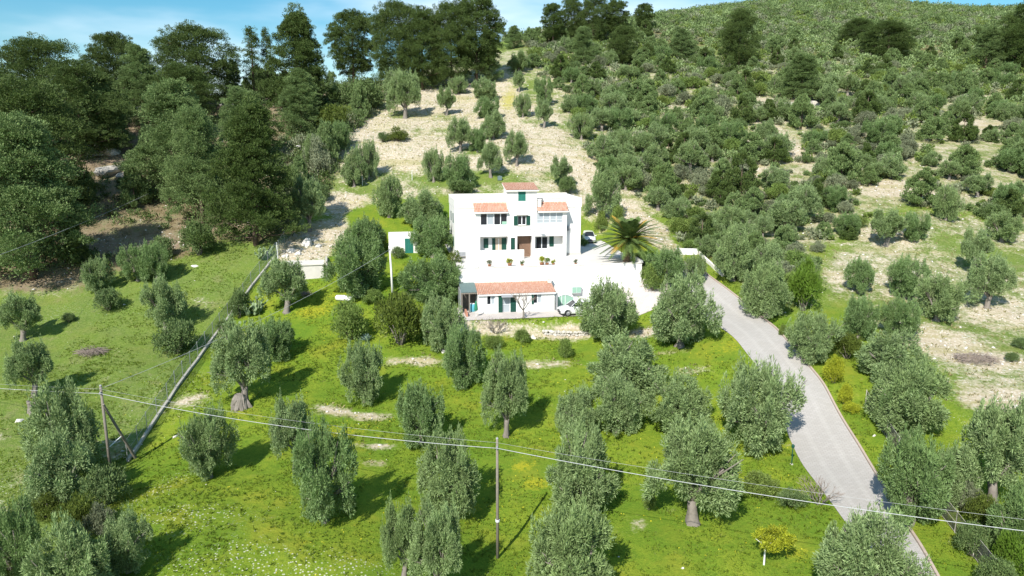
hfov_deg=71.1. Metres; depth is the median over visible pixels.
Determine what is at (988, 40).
pine tree
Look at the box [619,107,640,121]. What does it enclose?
olive tree
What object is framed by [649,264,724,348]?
olive tree
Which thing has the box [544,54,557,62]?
shrub
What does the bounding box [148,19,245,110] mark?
pine tree
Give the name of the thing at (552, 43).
shrub
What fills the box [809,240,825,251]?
shrub
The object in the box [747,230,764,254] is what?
young pine
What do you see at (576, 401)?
olive tree
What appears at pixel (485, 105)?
olive tree
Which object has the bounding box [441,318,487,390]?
olive tree
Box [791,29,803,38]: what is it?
young pine
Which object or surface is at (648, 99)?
young pine
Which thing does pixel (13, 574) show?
shrub
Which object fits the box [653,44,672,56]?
olive tree
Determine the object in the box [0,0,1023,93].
sky
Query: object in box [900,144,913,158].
shrub
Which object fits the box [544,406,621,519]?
olive tree
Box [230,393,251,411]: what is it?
tree stump
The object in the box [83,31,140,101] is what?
pine tree
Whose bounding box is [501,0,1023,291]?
scrub
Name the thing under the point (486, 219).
window
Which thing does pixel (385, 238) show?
shrub
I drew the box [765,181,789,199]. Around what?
shrub
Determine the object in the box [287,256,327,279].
cistern
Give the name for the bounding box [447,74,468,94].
olive tree
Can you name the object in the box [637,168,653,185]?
shrub
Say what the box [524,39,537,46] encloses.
shrub
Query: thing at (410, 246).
door
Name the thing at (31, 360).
olive tree
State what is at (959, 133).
young pine
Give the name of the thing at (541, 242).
window
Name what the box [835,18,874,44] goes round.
pine tree
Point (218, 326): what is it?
shrub
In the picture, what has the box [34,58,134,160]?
pine tree
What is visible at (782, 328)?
shrub
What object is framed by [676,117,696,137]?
young pine
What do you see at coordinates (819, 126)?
shrub
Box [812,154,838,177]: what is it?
olive tree
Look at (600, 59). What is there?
shrub
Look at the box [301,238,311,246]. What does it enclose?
boulder
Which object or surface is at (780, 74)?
young pine
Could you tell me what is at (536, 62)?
young pine
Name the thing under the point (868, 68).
young pine
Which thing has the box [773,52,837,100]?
pine tree
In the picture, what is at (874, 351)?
olive tree
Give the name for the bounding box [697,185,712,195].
shrub
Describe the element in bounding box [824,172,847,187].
shrub
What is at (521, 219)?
window
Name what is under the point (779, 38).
young pine
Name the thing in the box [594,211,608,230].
shrub
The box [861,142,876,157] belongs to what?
young pine
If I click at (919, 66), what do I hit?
young pine
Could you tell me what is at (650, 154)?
olive tree
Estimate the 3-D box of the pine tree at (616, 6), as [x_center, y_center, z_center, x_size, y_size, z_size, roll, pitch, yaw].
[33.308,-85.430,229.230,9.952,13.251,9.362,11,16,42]
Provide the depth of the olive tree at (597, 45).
211.39 m
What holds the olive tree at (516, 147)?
on the ground at (374, 480)
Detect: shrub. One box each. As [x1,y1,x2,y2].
[4,546,25,575]
[26,491,64,522]
[54,490,106,530]
[61,312,76,321]
[77,461,132,505]
[81,501,118,534]
[92,286,123,311]
[150,235,176,257]
[151,316,199,357]
[177,217,216,255]
[215,319,227,331]
[228,287,249,317]
[302,133,332,174]
[313,103,352,126]
[317,180,330,200]
[329,295,368,344]
[336,76,385,108]
[361,287,383,303]
[372,290,426,345]
[376,132,390,141]
[381,231,387,247]
[385,126,410,140]
[391,246,404,257]
[438,250,462,278]
[446,178,475,193]
[480,317,509,333]
[481,335,504,348]
[513,328,530,342]
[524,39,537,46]
[525,48,542,55]
[539,41,546,48]
[543,51,551,57]
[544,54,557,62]
[546,42,557,49]
[554,49,567,54]
[557,335,572,359]
[558,176,576,193]
[563,85,572,90]
[569,61,580,68]
[570,106,586,117]
[580,238,589,245]
[591,55,606,65]
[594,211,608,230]
[610,204,625,225]
[616,77,630,86]
[632,253,644,268]
[635,116,650,129]
[637,155,648,169]
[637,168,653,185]
[639,261,666,290]
[641,495,656,509]
[642,62,654,71]
[656,95,669,107]
[658,84,676,95]
[663,216,701,232]
[670,76,687,85]
[673,163,693,179]
[678,91,692,102]
[680,238,697,248]
[681,189,694,199]
[684,75,702,88]
[684,205,705,215]
[687,167,708,181]
[688,56,696,62]
[688,71,702,80]
[690,173,709,187]
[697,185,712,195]
[704,66,717,77]
[709,73,723,83]
[713,94,733,107]
[723,137,740,151]
[725,79,734,87]
[729,118,748,127]
[729,158,749,167]
[738,469,780,499]
[748,259,768,274]
[749,70,768,79]
[752,80,766,95]
[757,199,775,212]
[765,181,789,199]
[774,260,795,273]
[774,486,810,509]
[777,62,787,68]
[778,323,785,335]
[782,249,815,265]
[784,263,826,287]
[785,242,806,252]
[788,256,824,310]
[797,474,845,505]
[801,155,815,162]
[805,175,824,187]
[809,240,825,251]
[814,124,824,129]
[814,151,827,161]
[817,65,825,72]
[818,211,834,222]
[822,140,836,146]
[822,354,845,382]
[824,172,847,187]
[828,126,846,142]
[829,332,863,358]
[831,43,843,49]
[832,37,845,42]
[836,201,854,213]
[837,120,851,128]
[837,383,853,404]
[842,401,861,414]
[845,179,859,188]
[847,125,863,138]
[849,124,866,136]
[851,110,877,125]
[855,65,866,71]
[856,142,877,152]
[856,215,868,227]
[870,68,883,74]
[871,401,888,425]
[872,70,886,80]
[873,154,886,161]
[882,106,904,118]
[885,432,909,445]
[891,60,901,67]
[899,107,911,115]
[899,133,914,142]
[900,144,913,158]
[901,140,920,149]
[929,86,947,97]
[949,63,965,71]
[949,480,984,512]
[951,518,991,556]
[962,490,1000,529]
[971,154,982,164]
[972,554,1018,575]
[973,201,1006,218]
[983,186,996,195]
[987,80,1000,86]
[991,527,1023,575]
[1000,116,1022,127]
[1004,352,1019,361]
[1007,135,1023,146]
[1011,336,1023,347]
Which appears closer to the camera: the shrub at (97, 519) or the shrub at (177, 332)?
the shrub at (97, 519)
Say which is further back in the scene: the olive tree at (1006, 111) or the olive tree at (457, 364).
the olive tree at (1006, 111)
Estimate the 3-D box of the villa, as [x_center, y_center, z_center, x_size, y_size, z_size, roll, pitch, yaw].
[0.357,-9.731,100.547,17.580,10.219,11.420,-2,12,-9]
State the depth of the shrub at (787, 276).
86.42 m
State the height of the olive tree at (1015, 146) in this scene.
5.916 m
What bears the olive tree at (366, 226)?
on the ground at (374, 480)
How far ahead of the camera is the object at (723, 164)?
123.65 m
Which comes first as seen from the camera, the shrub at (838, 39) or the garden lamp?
the garden lamp
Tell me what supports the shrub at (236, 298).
on the ground at (374, 480)
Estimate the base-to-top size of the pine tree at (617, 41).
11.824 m
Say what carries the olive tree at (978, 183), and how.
on the ground at (374, 480)
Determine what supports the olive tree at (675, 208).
on the ground at (374, 480)
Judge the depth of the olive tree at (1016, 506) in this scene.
42.88 m
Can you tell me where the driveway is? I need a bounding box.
[668,265,935,575]
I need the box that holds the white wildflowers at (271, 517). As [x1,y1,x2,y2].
[19,265,1023,573]
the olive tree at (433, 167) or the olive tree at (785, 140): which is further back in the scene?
the olive tree at (785, 140)
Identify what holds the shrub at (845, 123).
on the ground at (374, 480)
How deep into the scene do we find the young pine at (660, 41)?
216.76 m
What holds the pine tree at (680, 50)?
on the ground at (374, 480)
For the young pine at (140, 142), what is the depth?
128.72 m
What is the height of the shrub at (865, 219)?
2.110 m
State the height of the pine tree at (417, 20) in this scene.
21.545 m
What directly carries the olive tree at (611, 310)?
on the ground at (374, 480)
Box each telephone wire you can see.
[0,193,148,254]
[100,252,384,388]
[102,389,495,442]
[501,443,1023,519]
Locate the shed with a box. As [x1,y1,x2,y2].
[388,232,417,252]
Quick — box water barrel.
[470,303,474,311]
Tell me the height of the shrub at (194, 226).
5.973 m
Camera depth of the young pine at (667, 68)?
193.75 m
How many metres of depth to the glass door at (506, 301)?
86.44 m
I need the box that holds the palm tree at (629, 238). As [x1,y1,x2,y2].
[593,216,668,263]
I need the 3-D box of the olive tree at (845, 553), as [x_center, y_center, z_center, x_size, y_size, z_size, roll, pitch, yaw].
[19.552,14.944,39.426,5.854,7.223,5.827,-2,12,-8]
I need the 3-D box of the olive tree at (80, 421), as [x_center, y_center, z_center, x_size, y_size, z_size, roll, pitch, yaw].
[-34.542,10.791,55.187,5.357,9.204,5.427,-11,16,-43]
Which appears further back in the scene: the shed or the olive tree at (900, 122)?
the olive tree at (900, 122)
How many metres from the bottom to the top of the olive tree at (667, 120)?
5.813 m
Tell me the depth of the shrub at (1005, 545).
41.09 m
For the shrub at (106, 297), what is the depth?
84.13 m
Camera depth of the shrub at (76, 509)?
46.27 m
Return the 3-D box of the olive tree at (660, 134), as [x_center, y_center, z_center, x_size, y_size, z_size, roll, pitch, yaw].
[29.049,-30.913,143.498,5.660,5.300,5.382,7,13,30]
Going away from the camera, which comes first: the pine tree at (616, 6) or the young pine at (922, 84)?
the young pine at (922, 84)
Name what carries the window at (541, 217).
in the villa
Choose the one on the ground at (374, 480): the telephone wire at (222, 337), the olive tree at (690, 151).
the olive tree at (690, 151)
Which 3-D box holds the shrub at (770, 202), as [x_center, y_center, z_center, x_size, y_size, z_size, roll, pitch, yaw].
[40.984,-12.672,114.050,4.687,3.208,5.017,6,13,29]
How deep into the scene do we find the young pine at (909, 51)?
219.16 m
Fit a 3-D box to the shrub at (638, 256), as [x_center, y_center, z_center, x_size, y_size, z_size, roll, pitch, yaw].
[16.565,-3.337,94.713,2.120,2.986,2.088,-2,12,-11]
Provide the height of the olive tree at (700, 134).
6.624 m
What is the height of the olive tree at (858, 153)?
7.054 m
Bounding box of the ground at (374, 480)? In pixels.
[0,6,1023,575]
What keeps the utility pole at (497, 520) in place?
on the ground at (374, 480)
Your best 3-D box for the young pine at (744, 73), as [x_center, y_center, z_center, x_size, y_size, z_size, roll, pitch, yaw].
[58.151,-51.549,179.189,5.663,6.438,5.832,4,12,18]
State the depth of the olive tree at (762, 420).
56.19 m
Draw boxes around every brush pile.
[72,345,111,356]
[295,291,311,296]
[949,348,1001,366]
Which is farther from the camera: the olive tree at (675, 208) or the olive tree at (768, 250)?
the olive tree at (675, 208)
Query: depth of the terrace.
94.70 m
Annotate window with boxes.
[480,213,506,224]
[487,296,494,304]
[518,216,525,224]
[534,294,541,302]
[537,212,562,222]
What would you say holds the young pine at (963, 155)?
on the ground at (374, 480)
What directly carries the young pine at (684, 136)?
on the ground at (374, 480)
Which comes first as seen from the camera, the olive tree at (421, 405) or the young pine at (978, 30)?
the olive tree at (421, 405)
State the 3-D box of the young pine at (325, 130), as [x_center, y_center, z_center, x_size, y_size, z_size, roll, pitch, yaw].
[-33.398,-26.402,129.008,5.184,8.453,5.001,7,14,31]
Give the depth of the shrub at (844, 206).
111.64 m
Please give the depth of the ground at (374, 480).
71.06 m
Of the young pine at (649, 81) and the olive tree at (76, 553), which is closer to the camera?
the olive tree at (76, 553)
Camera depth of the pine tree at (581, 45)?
196.29 m
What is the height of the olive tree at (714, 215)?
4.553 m
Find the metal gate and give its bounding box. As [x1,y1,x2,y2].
[555,293,573,309]
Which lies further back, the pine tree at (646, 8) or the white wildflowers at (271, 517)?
the pine tree at (646, 8)
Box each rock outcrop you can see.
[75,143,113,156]
[93,165,121,177]
[103,147,120,155]
[115,173,123,178]
[811,101,819,105]
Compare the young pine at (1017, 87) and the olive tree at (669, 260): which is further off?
the young pine at (1017, 87)
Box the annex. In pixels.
[475,278,555,312]
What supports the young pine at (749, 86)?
on the ground at (374, 480)
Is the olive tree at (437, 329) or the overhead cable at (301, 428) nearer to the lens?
the overhead cable at (301, 428)
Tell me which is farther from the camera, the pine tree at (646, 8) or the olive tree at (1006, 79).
the pine tree at (646, 8)
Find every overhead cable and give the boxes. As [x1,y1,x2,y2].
[99,393,496,448]
[497,448,1023,530]
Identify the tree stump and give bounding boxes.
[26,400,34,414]
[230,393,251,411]
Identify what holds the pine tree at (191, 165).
on the ground at (374, 480)
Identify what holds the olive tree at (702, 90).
on the ground at (374, 480)
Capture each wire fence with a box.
[125,301,233,461]
[239,242,276,293]
[865,390,996,574]
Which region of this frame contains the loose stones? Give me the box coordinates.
[13,69,1023,568]
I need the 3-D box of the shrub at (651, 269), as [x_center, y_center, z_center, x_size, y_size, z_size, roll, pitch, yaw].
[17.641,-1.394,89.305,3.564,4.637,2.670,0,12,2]
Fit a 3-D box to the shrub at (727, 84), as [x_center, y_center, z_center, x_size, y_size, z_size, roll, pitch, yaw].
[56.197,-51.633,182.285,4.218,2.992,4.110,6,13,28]
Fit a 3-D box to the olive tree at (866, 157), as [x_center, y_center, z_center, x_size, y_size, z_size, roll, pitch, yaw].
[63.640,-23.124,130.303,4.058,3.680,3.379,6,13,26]
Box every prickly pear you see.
[234,296,268,315]
[254,245,273,259]
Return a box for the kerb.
[705,272,939,575]
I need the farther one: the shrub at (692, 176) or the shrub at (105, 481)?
the shrub at (692, 176)
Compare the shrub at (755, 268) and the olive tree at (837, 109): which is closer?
the shrub at (755, 268)
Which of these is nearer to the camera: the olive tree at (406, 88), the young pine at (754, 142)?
the young pine at (754, 142)
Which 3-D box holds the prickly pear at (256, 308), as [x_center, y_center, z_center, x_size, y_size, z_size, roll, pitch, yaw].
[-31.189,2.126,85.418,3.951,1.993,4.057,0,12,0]
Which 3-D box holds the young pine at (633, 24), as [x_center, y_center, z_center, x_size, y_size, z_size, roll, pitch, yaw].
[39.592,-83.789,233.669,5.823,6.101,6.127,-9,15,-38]
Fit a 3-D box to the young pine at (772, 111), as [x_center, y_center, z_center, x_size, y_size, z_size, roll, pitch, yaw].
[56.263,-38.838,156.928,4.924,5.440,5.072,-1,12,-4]
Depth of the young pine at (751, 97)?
164.31 m
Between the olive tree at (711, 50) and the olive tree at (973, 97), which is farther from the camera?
the olive tree at (711, 50)
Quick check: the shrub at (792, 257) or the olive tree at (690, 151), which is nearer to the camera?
the shrub at (792, 257)
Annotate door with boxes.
[405,239,408,252]
[409,240,412,252]
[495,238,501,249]
[503,297,509,311]
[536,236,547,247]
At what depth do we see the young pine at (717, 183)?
121.69 m
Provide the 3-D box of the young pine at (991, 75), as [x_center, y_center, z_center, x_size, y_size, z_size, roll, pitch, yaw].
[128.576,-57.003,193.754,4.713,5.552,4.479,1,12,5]
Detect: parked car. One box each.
[557,299,592,315]
[582,230,595,242]
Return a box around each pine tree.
[0,31,92,119]
[0,73,101,222]
[0,110,103,281]
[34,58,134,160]
[62,213,93,266]
[72,84,137,155]
[78,55,88,77]
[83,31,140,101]
[111,42,160,127]
[112,76,224,204]
[129,61,219,126]
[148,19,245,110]
[156,103,237,225]
[185,91,311,249]
[214,84,287,165]
[225,59,245,96]
[241,25,265,101]
[256,2,340,108]
[258,26,275,100]
[274,67,322,133]
[322,8,377,82]
[364,0,431,84]
[393,4,454,90]
[422,0,478,87]
[443,0,509,80]
[473,27,503,81]
[504,25,523,49]
[539,2,565,40]
[561,0,586,40]
[569,26,601,63]
[575,0,611,40]
[601,0,630,34]
[602,25,640,63]
[633,3,655,27]
[668,27,698,60]
[714,7,762,65]
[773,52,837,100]
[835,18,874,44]
[856,19,921,56]
[960,25,1009,68]
[990,0,1023,71]
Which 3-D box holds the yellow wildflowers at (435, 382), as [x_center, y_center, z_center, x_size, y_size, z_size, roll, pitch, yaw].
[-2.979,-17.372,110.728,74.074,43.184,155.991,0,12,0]
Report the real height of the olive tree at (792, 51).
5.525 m
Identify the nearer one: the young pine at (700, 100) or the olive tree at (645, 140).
the olive tree at (645, 140)
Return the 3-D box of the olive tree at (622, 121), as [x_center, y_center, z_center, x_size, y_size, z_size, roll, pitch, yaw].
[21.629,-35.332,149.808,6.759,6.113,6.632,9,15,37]
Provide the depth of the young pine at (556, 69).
181.60 m
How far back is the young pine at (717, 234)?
98.20 m
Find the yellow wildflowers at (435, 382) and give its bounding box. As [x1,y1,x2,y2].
[125,82,985,574]
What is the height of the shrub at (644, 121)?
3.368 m
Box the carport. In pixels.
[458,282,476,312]
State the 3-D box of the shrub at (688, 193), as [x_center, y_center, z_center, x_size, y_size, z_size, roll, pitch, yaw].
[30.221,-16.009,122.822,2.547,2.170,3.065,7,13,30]
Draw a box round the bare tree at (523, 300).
[511,292,537,317]
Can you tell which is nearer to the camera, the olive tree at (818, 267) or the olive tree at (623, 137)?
the olive tree at (818, 267)
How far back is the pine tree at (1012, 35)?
205.96 m
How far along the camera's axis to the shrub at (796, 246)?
97.08 m
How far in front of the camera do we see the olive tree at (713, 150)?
135.97 m
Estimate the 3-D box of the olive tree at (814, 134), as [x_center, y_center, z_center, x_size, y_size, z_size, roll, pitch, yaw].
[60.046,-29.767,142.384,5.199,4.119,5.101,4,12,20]
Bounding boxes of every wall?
[459,255,642,304]
[542,329,588,336]
[676,248,697,254]
[698,251,723,275]
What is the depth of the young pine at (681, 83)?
173.69 m
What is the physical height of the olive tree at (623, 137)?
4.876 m
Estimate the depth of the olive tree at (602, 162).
127.31 m
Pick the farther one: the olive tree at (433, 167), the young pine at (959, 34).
the young pine at (959, 34)
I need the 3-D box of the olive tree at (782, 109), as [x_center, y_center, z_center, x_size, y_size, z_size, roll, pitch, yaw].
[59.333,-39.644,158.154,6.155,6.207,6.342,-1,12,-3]
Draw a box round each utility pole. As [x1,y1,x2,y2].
[99,384,136,467]
[388,246,393,292]
[495,437,499,558]
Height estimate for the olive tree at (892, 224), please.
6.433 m
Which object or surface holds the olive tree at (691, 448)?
on the ground at (374, 480)
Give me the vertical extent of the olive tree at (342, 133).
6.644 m
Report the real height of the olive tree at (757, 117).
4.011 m
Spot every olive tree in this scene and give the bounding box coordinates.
[0,290,42,341]
[0,483,44,575]
[2,332,53,397]
[17,373,102,470]
[18,506,115,575]
[22,424,96,506]
[79,252,115,293]
[93,501,153,575]
[115,239,149,281]
[139,238,171,280]
[139,272,187,329]
[176,395,239,481]
[207,312,271,399]
[257,251,308,313]
[257,311,295,361]
[268,389,314,470]
[287,173,325,231]
[291,411,358,525]
[300,131,326,164]
[321,229,387,299]
[331,118,350,149]
[337,335,383,405]
[340,142,368,186]
[344,212,385,256]
[356,135,379,179]
[371,170,402,217]
[379,490,418,575]
[382,67,401,90]
[385,68,421,118]
[394,377,445,448]
[396,185,443,226]
[397,247,463,303]
[407,493,462,575]
[408,211,452,257]
[415,416,482,517]
[420,145,444,182]
[420,289,466,352]
[436,85,455,115]
[441,150,475,187]
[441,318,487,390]
[445,116,472,152]
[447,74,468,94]
[468,125,485,152]
[470,75,497,99]
[473,94,499,117]
[476,137,502,177]
[479,342,528,437]
[480,106,506,139]
[502,128,528,166]
[506,48,531,71]
[512,90,531,117]
[513,69,524,91]
[525,489,616,575]
[533,74,553,103]
[535,97,553,127]
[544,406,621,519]
[550,154,572,179]
[554,382,601,436]
[557,36,574,52]
[560,92,577,112]
[562,66,579,82]
[565,110,594,139]
[574,274,639,340]
[576,92,597,112]
[583,78,603,98]
[583,161,621,230]
[584,326,670,396]
[585,130,624,159]
[590,104,613,131]
[590,367,650,436]
[591,41,602,50]
[595,154,622,174]
[598,91,628,110]
[600,84,615,99]
[601,49,618,65]
[603,104,633,130]
[606,88,627,98]
[609,127,626,139]
[610,163,644,190]
[611,150,644,170]
[614,63,634,78]
[614,131,634,145]
[614,140,634,157]
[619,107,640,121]
[630,130,655,151]
[640,410,744,526]
[641,142,668,171]
[642,365,714,435]
[645,242,686,289]
[646,185,673,210]
[647,121,669,143]
[649,111,681,132]
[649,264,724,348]
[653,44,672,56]
[660,196,691,217]
[668,78,682,91]
[673,137,707,172]
[674,195,690,211]
[683,124,711,146]
[683,251,707,280]
[694,234,718,256]
[695,112,719,128]
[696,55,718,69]
[698,85,718,99]
[698,218,727,237]
[702,46,715,56]
[703,206,730,229]
[704,144,723,161]
[705,104,724,119]
[714,220,755,281]
[715,203,748,231]
[715,349,807,459]
[716,119,748,141]
[720,70,736,83]
[731,220,758,245]
[737,253,794,318]
[741,209,758,222]
[749,105,770,122]
[752,215,773,236]
[753,237,786,263]
[755,118,778,138]
[759,164,789,187]
[763,131,795,154]
[764,96,792,119]
[766,74,784,89]
[766,195,807,226]
[776,192,791,202]
[780,223,799,240]
[782,305,845,365]
[785,45,802,59]
[785,179,824,217]
[788,183,802,193]
[794,255,821,272]
[801,130,827,142]
[810,74,838,98]
[810,496,935,575]
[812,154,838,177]
[816,82,837,103]
[817,184,847,208]
[822,72,839,82]
[824,100,853,123]
[830,183,851,202]
[832,211,861,233]
[835,94,854,108]
[836,140,865,174]
[837,72,861,95]
[842,291,880,340]
[843,254,874,293]
[854,325,939,378]
[858,153,872,168]
[860,117,897,142]
[863,354,954,432]
[864,93,893,112]
[865,160,886,174]
[871,205,907,246]
[875,116,897,131]
[875,139,902,156]
[877,375,928,432]
[877,421,957,530]
[878,112,903,134]
[879,148,908,178]
[879,293,921,337]
[885,252,932,298]
[891,73,915,94]
[898,210,931,241]
[904,70,924,78]
[904,90,931,108]
[913,269,968,321]
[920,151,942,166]
[928,93,947,107]
[932,181,965,220]
[935,158,962,180]
[936,437,985,508]
[938,84,955,96]
[947,97,974,116]
[951,68,973,83]
[955,391,1023,503]
[958,90,983,111]
[960,225,995,267]
[961,173,994,196]
[962,248,1017,308]
[966,86,984,98]
[978,68,1001,81]
[981,127,1004,141]
[984,208,1023,242]
[985,469,1023,568]
[987,99,1010,116]
[992,181,1023,201]
[994,101,1021,120]
[994,145,1023,171]
[997,72,1017,88]
[999,62,1020,75]
[1009,139,1023,151]
[1009,153,1023,175]
[1009,179,1023,189]
[1019,120,1023,132]
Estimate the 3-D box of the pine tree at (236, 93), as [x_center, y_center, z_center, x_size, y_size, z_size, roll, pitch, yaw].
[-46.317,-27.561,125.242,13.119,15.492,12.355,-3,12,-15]
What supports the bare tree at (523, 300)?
on the ground at (374, 480)
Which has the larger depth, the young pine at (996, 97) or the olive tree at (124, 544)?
the young pine at (996, 97)
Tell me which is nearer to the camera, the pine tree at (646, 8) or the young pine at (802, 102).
the young pine at (802, 102)
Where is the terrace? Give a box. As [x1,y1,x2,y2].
[446,241,634,297]
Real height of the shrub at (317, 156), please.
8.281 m
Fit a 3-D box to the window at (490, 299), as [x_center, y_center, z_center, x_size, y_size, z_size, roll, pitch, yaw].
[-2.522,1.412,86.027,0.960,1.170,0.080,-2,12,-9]
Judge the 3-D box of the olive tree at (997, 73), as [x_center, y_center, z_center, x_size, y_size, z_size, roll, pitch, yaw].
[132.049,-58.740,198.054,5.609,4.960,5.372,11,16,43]
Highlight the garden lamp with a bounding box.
[790,444,794,464]
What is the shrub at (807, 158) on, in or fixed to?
on the ground at (374, 480)
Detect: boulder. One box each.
[286,248,294,252]
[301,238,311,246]
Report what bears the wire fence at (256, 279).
on the ground at (374, 480)
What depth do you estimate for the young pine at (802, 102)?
152.56 m
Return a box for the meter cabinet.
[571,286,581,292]
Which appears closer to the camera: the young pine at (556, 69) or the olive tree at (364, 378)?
the olive tree at (364, 378)
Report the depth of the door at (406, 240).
101.04 m
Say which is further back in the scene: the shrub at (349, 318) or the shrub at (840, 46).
the shrub at (840, 46)
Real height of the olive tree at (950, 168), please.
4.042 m
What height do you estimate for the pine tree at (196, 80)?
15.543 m
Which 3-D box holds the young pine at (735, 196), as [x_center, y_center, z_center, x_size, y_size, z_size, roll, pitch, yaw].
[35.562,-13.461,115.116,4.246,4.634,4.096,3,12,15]
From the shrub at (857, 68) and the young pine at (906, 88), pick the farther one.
the shrub at (857, 68)
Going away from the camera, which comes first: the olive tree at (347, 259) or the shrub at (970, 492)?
the shrub at (970, 492)
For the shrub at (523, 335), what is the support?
on the ground at (374, 480)
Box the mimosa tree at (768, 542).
[750,523,798,564]
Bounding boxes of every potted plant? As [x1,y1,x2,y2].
[506,258,512,265]
[539,256,545,264]
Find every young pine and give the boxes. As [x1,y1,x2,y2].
[75,170,97,196]
[117,164,152,207]
[137,123,155,145]
[151,161,168,183]
[247,66,263,92]
[291,155,309,186]
[316,118,339,157]
[325,70,338,87]
[328,84,342,106]
[348,80,371,116]
[522,27,540,42]
[528,53,541,67]
[535,26,542,35]
[542,33,551,41]
[549,54,568,76]
[553,76,565,88]
[554,26,571,40]
[572,74,594,96]
[577,66,589,76]
[586,61,606,78]
[616,82,635,99]
[622,101,635,109]
[628,66,641,81]
[629,21,640,31]
[631,49,646,66]
[632,80,643,94]
[633,60,644,75]
[633,83,659,107]
[636,31,646,43]
[637,95,658,114]
[639,19,653,36]
[641,43,654,61]
[641,46,651,61]
[643,160,682,202]
[645,35,659,55]
[645,79,656,89]
[653,53,666,68]
[653,68,666,81]
[657,37,667,46]
[658,56,676,72]
[659,138,678,161]
[669,26,679,40]
[669,131,689,158]
[670,105,683,121]
[671,177,684,191]
[674,79,686,94]
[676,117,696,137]
[684,211,717,240]
[686,41,699,56]
[686,94,705,112]
[687,93,718,117]
[694,46,713,62]
[696,154,709,166]
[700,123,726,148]
[704,169,731,195]
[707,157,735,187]
[709,229,726,250]
[711,190,726,204]
[718,39,726,54]
[719,55,738,75]
[722,149,760,193]
[722,190,745,208]
[728,73,747,95]
[729,94,755,122]
[733,131,766,160]
[734,69,755,88]
[735,91,756,106]
[739,186,768,216]
[743,81,758,95]
[745,56,761,67]
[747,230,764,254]
[755,75,765,83]
[759,98,778,120]
[761,137,790,162]
[763,37,780,52]
[768,47,784,65]
[773,35,784,48]
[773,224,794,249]
[777,68,785,85]
[786,93,818,128]
[787,37,800,49]
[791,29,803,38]
[805,138,823,153]
[812,177,827,202]
[815,51,827,61]
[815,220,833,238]
[820,99,832,111]
[822,141,862,181]
[829,44,843,58]
[839,224,858,238]
[840,133,856,147]
[849,96,871,117]
[852,39,864,51]
[852,90,866,99]
[854,78,874,92]
[856,90,881,112]
[857,166,879,185]
[858,58,876,74]
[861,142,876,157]
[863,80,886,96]
[876,54,894,70]
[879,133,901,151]
[881,66,900,90]
[883,47,902,61]
[883,97,896,111]
[886,88,897,104]
[896,82,918,103]
[899,169,941,204]
[902,50,912,59]
[908,78,934,97]
[909,100,933,122]
[912,50,924,62]
[912,63,927,75]
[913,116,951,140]
[921,53,936,66]
[923,71,936,85]
[925,46,937,56]
[926,107,940,118]
[930,72,953,87]
[935,57,949,70]
[940,111,955,131]
[947,112,979,141]
[948,144,983,176]
[949,37,961,48]
[952,31,966,45]
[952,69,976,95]
[956,39,971,57]
[968,26,981,42]
[971,72,979,87]
[979,67,996,83]
[980,124,994,138]
[984,58,1002,70]
[984,94,1003,112]
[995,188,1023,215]
[999,138,1016,151]
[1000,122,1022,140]
[1004,78,1023,99]
[1014,103,1023,119]
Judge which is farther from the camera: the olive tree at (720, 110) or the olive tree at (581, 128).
the olive tree at (720, 110)
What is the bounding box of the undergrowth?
[34,76,389,266]
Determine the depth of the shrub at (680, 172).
128.96 m
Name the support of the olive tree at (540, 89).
on the ground at (374, 480)
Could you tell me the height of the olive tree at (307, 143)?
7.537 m
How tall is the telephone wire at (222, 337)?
5.526 m
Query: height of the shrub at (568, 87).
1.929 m
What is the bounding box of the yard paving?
[457,279,666,319]
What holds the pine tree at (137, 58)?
on the ground at (374, 480)
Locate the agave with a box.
[360,334,372,340]
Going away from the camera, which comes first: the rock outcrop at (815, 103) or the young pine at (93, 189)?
the young pine at (93, 189)
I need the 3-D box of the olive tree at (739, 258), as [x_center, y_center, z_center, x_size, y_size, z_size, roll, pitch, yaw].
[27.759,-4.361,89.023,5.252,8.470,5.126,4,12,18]
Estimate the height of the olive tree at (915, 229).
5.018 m
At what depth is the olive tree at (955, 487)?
47.96 m
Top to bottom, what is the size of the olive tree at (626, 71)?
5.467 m
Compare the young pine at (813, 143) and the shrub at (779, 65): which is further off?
the shrub at (779, 65)
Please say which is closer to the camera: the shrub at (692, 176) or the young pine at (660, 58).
the shrub at (692, 176)
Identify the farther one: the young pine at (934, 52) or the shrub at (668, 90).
the young pine at (934, 52)
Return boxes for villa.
[448,182,581,259]
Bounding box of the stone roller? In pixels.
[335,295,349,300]
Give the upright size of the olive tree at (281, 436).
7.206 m
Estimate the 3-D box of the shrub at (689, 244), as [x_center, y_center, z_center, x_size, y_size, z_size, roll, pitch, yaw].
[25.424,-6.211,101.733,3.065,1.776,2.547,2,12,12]

